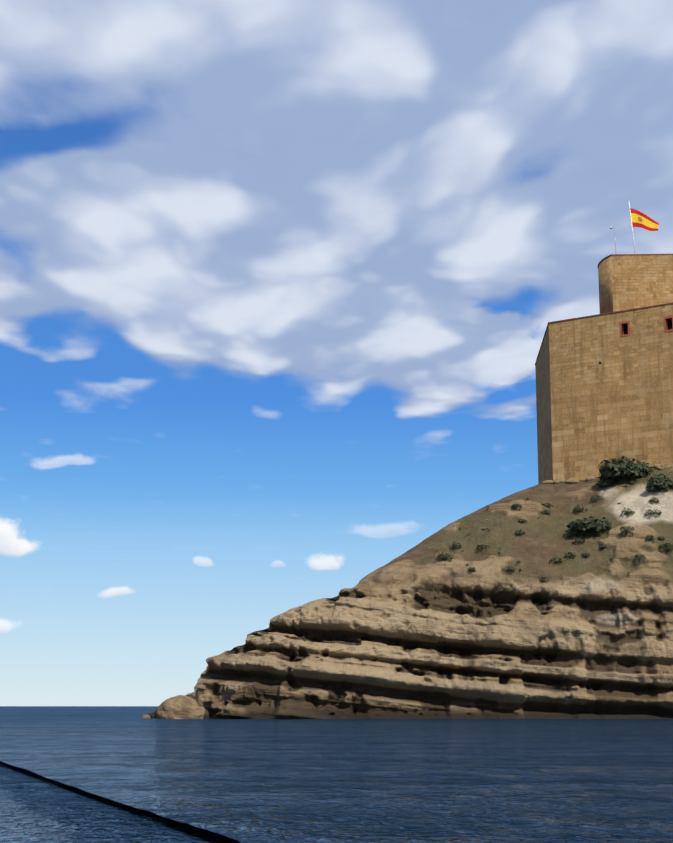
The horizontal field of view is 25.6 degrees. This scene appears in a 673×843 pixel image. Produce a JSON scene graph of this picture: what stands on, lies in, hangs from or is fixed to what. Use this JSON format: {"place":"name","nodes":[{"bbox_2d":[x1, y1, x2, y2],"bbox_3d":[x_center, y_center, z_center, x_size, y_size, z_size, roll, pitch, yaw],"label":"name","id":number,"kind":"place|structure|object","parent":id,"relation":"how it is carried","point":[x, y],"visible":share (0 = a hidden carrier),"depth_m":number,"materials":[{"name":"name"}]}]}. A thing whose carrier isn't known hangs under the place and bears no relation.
{"place":"outdoors","nodes":[
{"label":"outdoors","id":0,"kind":"place"},
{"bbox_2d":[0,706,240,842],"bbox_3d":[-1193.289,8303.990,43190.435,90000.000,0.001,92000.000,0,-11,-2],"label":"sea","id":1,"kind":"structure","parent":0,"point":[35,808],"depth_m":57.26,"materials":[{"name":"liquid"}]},
{"bbox_2d":[156,695,204,718],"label":"boulder","id":2,"kind":"object","parent":1,"relation":"on","point":[181,707],"visible":0.69,"depth_m":457.49,"materials":[{"name":"beige stone"}]},
{"bbox_2d":[0,714,672,842],"bbox_3d":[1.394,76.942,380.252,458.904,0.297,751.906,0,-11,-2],"label":"sea waves","id":3,"kind":"object","parent":1,"relation":"on","point":[425,780],"depth_m":86.78,"materials":[{"name":"liquid"}]},
{"bbox_2d":[142,714,150,718],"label":"sea rock","id":4,"kind":"object","parent":3,"relation":"in","point":[146,716],"visible":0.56,"depth_m":466.13,"materials":[{"name":"beige stone"}]},
{"bbox_2d":[0,0,672,705],"label":"sky","id":5,"kind":"structure","parent":0,"point":[282,282],"materials":[{"name":"blue"}]},
{"bbox_2d":[148,463,672,718],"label":"hill terrain","id":6,"kind":"structure","parent":0,"point":[418,631],"depth_m":468.65,"materials":[{"name":"beige stone"}]},
{"bbox_2d":[434,552,454,560],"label":"shrub","id":7,"kind":"object","parent":6,"relation":"on","point":[441,557],"visible":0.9,"depth_m":494.62,"materials":[{"name":"green plant"}]},
{"bbox_2d":[449,542,461,547],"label":"shrub","id":8,"kind":"object","parent":6,"relation":"on","point":[454,545],"visible":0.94,"depth_m":501.15,"materials":[{"name":"green plant"}]},
{"bbox_2d":[475,544,490,549],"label":"shrub","id":9,"kind":"object","parent":6,"relation":"on","point":[480,547],"visible":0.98,"depth_m":495.43,"materials":[{"name":"green plant"}]},
{"bbox_2d":[496,587,509,591],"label":"shrub","id":10,"kind":"object","parent":6,"relation":"on","point":[502,590],"visible":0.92,"depth_m":480.04,"materials":[{"name":"green plant"}]},
{"bbox_2d":[502,566,514,571],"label":"shrub","id":11,"kind":"object","parent":6,"relation":"on","point":[509,568],"visible":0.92,"depth_m":482.56,"materials":[{"name":"green plant"}]},
{"bbox_2d":[510,502,521,507],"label":"shrub","id":12,"kind":"object","parent":6,"relation":"on","point":[515,505],"visible":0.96,"depth_m":515.52,"materials":[{"name":"green plant"}]},
{"bbox_2d":[515,530,524,533],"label":"shrub","id":13,"kind":"object","parent":6,"relation":"on","point":[520,532],"visible":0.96,"depth_m":499.35,"materials":[{"name":"green plant"}]},
{"bbox_2d":[448,485,633,573],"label":"scrub tufts","id":14,"kind":"object","parent":6,"relation":"on","point":[611,559],"visible":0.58,"depth_m":494.07,"materials":[{"name":"green plant"}]},
{"bbox_2d":[538,576,548,581],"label":"shrub","id":15,"kind":"object","parent":6,"relation":"on","point":[543,579],"visible":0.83,"depth_m":477.95,"materials":[{"name":"green plant"}]},
{"bbox_2d":[548,557,563,563],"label":"shrub","id":16,"kind":"object","parent":6,"relation":"on","point":[556,560],"visible":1,"depth_m":484.41,"materials":[{"name":"green plant"}]},
{"bbox_2d":[564,552,575,556],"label":"shrub","id":17,"kind":"object","parent":6,"relation":"on","point":[570,553],"visible":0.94,"depth_m":486.05,"materials":[{"name":"green plant"}]},
{"bbox_2d":[563,529,577,536],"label":"shrub","id":18,"kind":"object","parent":6,"relation":"on","point":[570,533],"visible":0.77,"depth_m":495.19,"materials":[{"name":"green plant"}]},
{"bbox_2d":[568,480,578,483],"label":"rock","id":19,"kind":"object","parent":6,"relation":"on","point":[573,481],"visible":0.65,"depth_m":536.67,"materials":[{"name":"beige stone"}]},
{"bbox_2d":[574,537,584,542],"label":"shrub","id":20,"kind":"object","parent":6,"relation":"on","point":[578,540],"visible":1,"depth_m":491.32,"materials":[{"name":"green plant"}]},
{"bbox_2d":[573,504,587,511],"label":"shrub","id":21,"kind":"object","parent":6,"relation":"on","point":[577,509],"visible":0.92,"depth_m":510.50,"materials":[{"name":"green plant"}]},
{"bbox_2d":[576,532,585,536],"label":"shrub","id":22,"kind":"object","parent":6,"relation":"on","point":[580,534],"visible":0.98,"depth_m":494.15,"materials":[{"name":"green plant"}]},
{"bbox_2d":[566,516,611,531],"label":"shrub","id":23,"kind":"object","parent":6,"relation":"on","point":[592,524],"visible":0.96,"depth_m":492.59,"materials":[{"name":"green plant"}]},
{"bbox_2d":[590,494,602,500],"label":"shrub","id":24,"kind":"object","parent":6,"relation":"on","point":[594,498],"visible":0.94,"depth_m":515.36,"materials":[{"name":"green plant"}]},
{"bbox_2d":[535,304,672,483],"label":"castle bastion","id":25,"kind":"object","parent":6,"relation":"on","point":[593,413],"visible":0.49,"depth_m":539.69,"materials":[{"name":"stone"}]},
{"bbox_2d":[535,302,672,364],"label":"parapet coping","id":26,"kind":"object","parent":25,"relation":"on","point":[597,315],"visible":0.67,"depth_m":545.82,"materials":[{"name":"brown stone"}]},
{"bbox_2d":[598,255,672,313],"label":"castle keep","id":27,"kind":"structure","parent":25,"relation":"on","point":[626,282],"depth_m":567.00,"materials":[{"name":"stone"}]},
{"bbox_2d":[628,200,635,253],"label":"flag pole","id":28,"kind":"object","parent":27,"relation":"on","point":[632,228],"visible":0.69,"depth_m":581.67,"materials":[{"name":"white metal"}]},
{"bbox_2d":[630,208,658,230],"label":"flag","id":29,"kind":"object","parent":28,"relation":"attached to","point":[641,220],"visible":0.96,"depth_m":581.23,"materials":[{"name":"fabric"}]},
{"bbox_2d":[598,254,672,264],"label":"parapet coping","id":30,"kind":"object","parent":27,"relation":"on","point":[634,254],"visible":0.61,"depth_m":568.52,"materials":[{"name":"brown stone"}]},
{"bbox_2d":[619,316,672,336],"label":"brick window frames","id":31,"kind":"structure","parent":25,"relation":"attached to","point":[664,320],"depth_m":537.68,"materials":[{"name":"brown brick"}]},
{"bbox_2d":[624,319,672,334],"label":"dark window","id":32,"kind":"structure","parent":25,"relation":"attached to","point":[669,327],"depth_m":531.95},
{"bbox_2d":[597,477,616,486],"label":"shrub","id":33,"kind":"object","parent":6,"relation":"on","point":[604,482],"visible":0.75,"depth_m":522.14,"materials":[{"name":"green plant"}]},
{"bbox_2d":[598,456,652,479],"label":"shrub","id":34,"kind":"object","parent":6,"relation":"on","point":[620,468],"visible":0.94,"depth_m":518.30,"materials":[{"name":"green plant"}]},
{"bbox_2d":[619,526,633,533],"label":"shrub","id":35,"kind":"object","parent":6,"relation":"on","point":[625,529],"visible":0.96,"depth_m":485.06,"materials":[{"name":"green plant"}]},
{"bbox_2d":[619,508,634,514],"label":"shrub","id":36,"kind":"object","parent":6,"relation":"on","point":[628,512],"visible":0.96,"depth_m":498.46,"materials":[{"name":"green plant"}]},
{"bbox_2d":[634,554,645,558],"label":"shrub","id":37,"kind":"object","parent":6,"relation":"on","point":[637,557],"visible":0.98,"depth_m":475.86,"materials":[{"name":"green plant"}]},
{"bbox_2d":[645,534,655,540],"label":"shrub","id":38,"kind":"object","parent":6,"relation":"on","point":[649,537],"visible":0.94,"depth_m":481.70,"materials":[{"name":"green plant"}]},
{"bbox_2d":[644,509,661,515],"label":"shrub","id":39,"kind":"object","parent":6,"relation":"on","point":[654,513],"visible":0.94,"depth_m":494.83,"materials":[{"name":"green plant"}]},
{"bbox_2d":[648,497,658,503],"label":"shrub","id":40,"kind":"object","parent":6,"relation":"on","point":[653,500],"visible":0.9,"depth_m":500.73,"materials":[{"name":"green plant"}]},
{"bbox_2d":[646,474,672,491],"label":"shrub","id":41,"kind":"object","parent":6,"relation":"on","point":[661,481],"visible":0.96,"depth_m":504.49,"materials":[{"name":"green plant"}]},
{"bbox_2d":[658,543,669,548],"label":"shrub","id":42,"kind":"object","parent":6,"relation":"on","point":[666,547],"visible":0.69,"depth_m":480.28,"materials":[{"name":"green plant"}]},
{"bbox_2d":[662,543,672,550],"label":"shrub","id":43,"kind":"object","parent":6,"relation":"on","point":[668,548],"visible":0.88,"depth_m":478.92,"materials":[{"name":"green plant"}]}
]}

